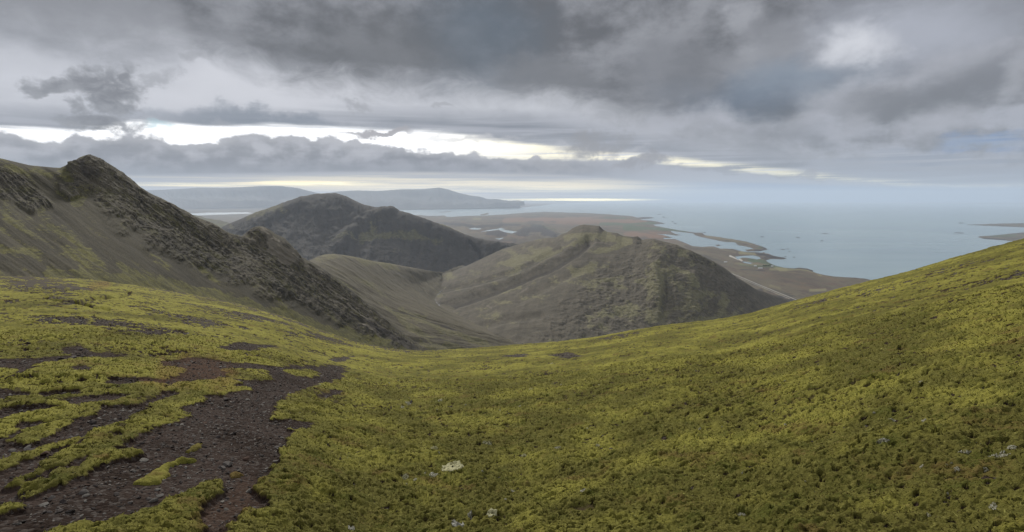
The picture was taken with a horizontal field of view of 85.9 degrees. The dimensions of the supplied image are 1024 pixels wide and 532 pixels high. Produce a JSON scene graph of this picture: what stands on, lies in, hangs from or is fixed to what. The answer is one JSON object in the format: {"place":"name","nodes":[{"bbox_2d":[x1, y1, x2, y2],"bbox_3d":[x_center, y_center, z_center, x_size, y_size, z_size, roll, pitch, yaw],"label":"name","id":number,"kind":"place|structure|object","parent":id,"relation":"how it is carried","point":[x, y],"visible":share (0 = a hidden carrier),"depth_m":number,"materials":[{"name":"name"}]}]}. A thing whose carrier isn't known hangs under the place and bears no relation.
{"place":"outdoors","nodes":[
{"label":"outdoors","id":0,"kind":"place"},
{"bbox_2d":[194,215,228,227],"bbox_3d":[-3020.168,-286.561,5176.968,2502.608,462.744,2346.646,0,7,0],"label":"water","id":1,"kind":"structure","parent":0,"point":[220,223],"depth_m":5003.01,"materials":[{"name":"grey liquid"}]},
{"bbox_2d":[0,154,427,350],"bbox_3d":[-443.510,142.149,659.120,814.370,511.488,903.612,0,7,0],"label":"mountain","id":2,"kind":"structure","parent":0,"point":[90,216],"depth_m":394.32,"materials":[{"name":"grey stone"}]},
{"bbox_2d":[146,186,320,208],"bbox_3d":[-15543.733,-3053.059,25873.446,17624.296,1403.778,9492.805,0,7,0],"label":"mountain","id":3,"kind":"structure","parent":0,"point":[256,196],"depth_m":24611.90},
{"bbox_2d":[221,193,517,271],"bbox_3d":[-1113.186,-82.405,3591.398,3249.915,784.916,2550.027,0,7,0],"label":"mountain","id":4,"kind":"structure","parent":0,"point":[310,227],"depth_m":3295.44,"materials":[{"name":"grey stone"}]},
{"bbox_2d":[280,188,524,208],"bbox_3d":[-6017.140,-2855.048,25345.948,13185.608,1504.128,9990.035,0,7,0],"label":"mountain","id":5,"kind":"structure","parent":0,"point":[436,198],"depth_m":23529.04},
{"bbox_2d":[310,254,520,350],"bbox_3d":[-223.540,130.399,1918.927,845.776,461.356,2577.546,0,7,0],"label":"valley side","id":6,"kind":"structure","parent":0,"point":[401,298],"depth_m":1200.38,"materials":[{"name":"plant"}]},
{"bbox_2d":[0,240,1023,531],"bbox_3d":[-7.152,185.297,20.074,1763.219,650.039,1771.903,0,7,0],"label":"ground","id":7,"kind":"structure","parent":0,"point":[166,484],"depth_m":5.90,"materials":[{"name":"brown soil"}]},
{"bbox_2d":[38,502,48,506],"bbox_3d":[-3.351,1.708,3.934,0.061,0.016,0.046,-7,15,-18],"label":"stone","id":8,"kind":"object","parent":7,"relation":"on","point":[43,504],"visible":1,"depth_m":3.93,"materials":[{"name":"grey stone"}]},
{"bbox_2d":[79,489,88,494],"bbox_3d":[-3.231,1.708,4.149,0.063,0.036,0.046,-6,9,-39],"label":"stone","id":9,"kind":"object","parent":7,"relation":"on","point":[83,491],"visible":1,"depth_m":4.14,"materials":[{"name":"grey stone"}]},
{"bbox_2d":[89,420,96,424],"bbox_3d":[-4.647,1.733,6.095,0.069,0.047,0.061,-2,7,-15],"label":"stone","id":10,"kind":"object","parent":7,"relation":"on","point":[93,422],"visible":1,"depth_m":6.08,"materials":[{"name":"grey stone"}]},
{"bbox_2d":[139,458,148,461],"bbox_3d":[-3.355,1.770,5.001,0.080,0.022,0.063,1,7,9],"label":"stone","id":11,"kind":"object","parent":7,"relation":"on","point":[143,460],"visible":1,"depth_m":5.00,"materials":[{"name":"grey stone"}]},
{"bbox_2d":[133,456,196,485],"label":"moss island","id":12,"kind":"structure","parent":7,"relation":"on","point":[156,476],"depth_m":4.67,"materials":[{"name":"green plant"}]},
{"bbox_2d":[185,443,201,452],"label":"moss island","id":13,"kind":"structure","parent":7,"relation":"on","point":[195,447],"depth_m":5.53,"materials":[{"name":"green plant"}]},
{"bbox_2d":[223,461,232,466],"bbox_3d":[-2.701,1.890,5.246,0.084,0.053,0.134,-15,10,-43],"label":"stone","id":14,"kind":"object","parent":7,"relation":"on","point":[228,463],"visible":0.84,"depth_m":5.23,"materials":[{"name":"grey stone"}]},
{"bbox_2d":[230,471,243,477],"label":"moss island","id":15,"kind":"structure","parent":7,"relation":"on","point":[235,474],"depth_m":4.97,"materials":[{"name":"plant"}]},
{"bbox_2d":[441,461,463,470],"bbox_3d":[-0.735,2.481,6.771,0.313,0.144,0.392,-3,8,-24],"label":"lichen","id":16,"kind":"object","parent":7,"relation":"on","point":[456,465],"visible":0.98,"depth_m":6.77},
{"bbox_2d":[451,520,464,526],"bbox_3d":[-0.463,2.246,4.721,0.125,0.154,0.171,0,7,0],"label":"lichen","id":17,"kind":"object","parent":7,"relation":"on","point":[454,523],"visible":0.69,"depth_m":4.70},
{"bbox_2d":[486,508,496,516],"bbox_3d":[-0.186,2.273,4.986,0.108,0.118,0.129,0,7,0],"label":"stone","id":18,"kind":"object","parent":7,"relation":"on","point":[492,511],"visible":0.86,"depth_m":4.99,"materials":[{"name":"beige stone"}]},
{"bbox_2d":[0,238,1023,531],"bbox_3d":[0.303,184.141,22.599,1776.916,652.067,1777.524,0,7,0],"label":"moss carpet","id":19,"kind":"object","parent":7,"relation":"on","point":[660,342],"visible":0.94,"depth_m":7.44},
{"bbox_2d":[0,283,1023,531],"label":"moss shoots","id":20,"kind":"object","parent":7,"relation":"on","point":[624,509],"visible":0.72,"depth_m":7.25,"materials":[{"name":"green plant"}]},
{"bbox_2d":[877,438,889,443],"bbox_3d":[3.180,1.552,4.718,0.100,0.159,0.035,5,9,35],"label":"lichen","id":21,"kind":"object","parent":7,"relation":"on","point":[884,439],"visible":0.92,"depth_m":4.71},
{"bbox_2d":[988,450,1010,457],"bbox_3d":[3.458,1.354,3.892,0.121,0.102,0.177,2,7,17],"label":"lichen","id":22,"kind":"object","parent":7,"relation":"on","point":[1001,454],"visible":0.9,"depth_m":3.90},
{"bbox_2d":[0,0,1023,202],"label":"sky","id":23,"kind":"structure","parent":0,"point":[509,100],"materials":[{"name":"grey"}]},
{"bbox_2d":[183,201,1023,300],"bbox_3d":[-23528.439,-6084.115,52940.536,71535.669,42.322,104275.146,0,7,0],"label":"coastal plain","id":24,"kind":"structure","parent":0,"point":[797,283],"depth_m":6400.95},
{"bbox_2d":[191,202,1023,279],"bbox_3d":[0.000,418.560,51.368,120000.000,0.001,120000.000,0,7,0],"label":"sea","id":25,"kind":"structure","parent":0,"point":[870,241],"depth_m":8057.90,"materials":[{"name":"liquid"}]},
{"bbox_2d":[435,225,789,343],"bbox_3d":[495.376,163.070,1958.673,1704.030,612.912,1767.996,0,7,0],"label":"hill","id":26,"kind":"structure","parent":0,"point":[582,281],"depth_m":1465.85,"materials":[{"name":"plant"}]},
{"bbox_2d":[732,273,796,299],"bbox_3d":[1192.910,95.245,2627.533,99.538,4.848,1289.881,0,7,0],"label":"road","id":27,"kind":"structure","parent":0,"point":[766,287],"depth_m":2575.32,"materials":[{"name":"grey"}]},
{"bbox_2d":[623,202,1023,203],"bbox_3d":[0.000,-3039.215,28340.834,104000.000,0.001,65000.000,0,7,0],"label":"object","id":28,"kind":"structure","parent":0,"point":[835,202],"depth_m":60365.43,"materials":[{"name":"grey"}]}
]}

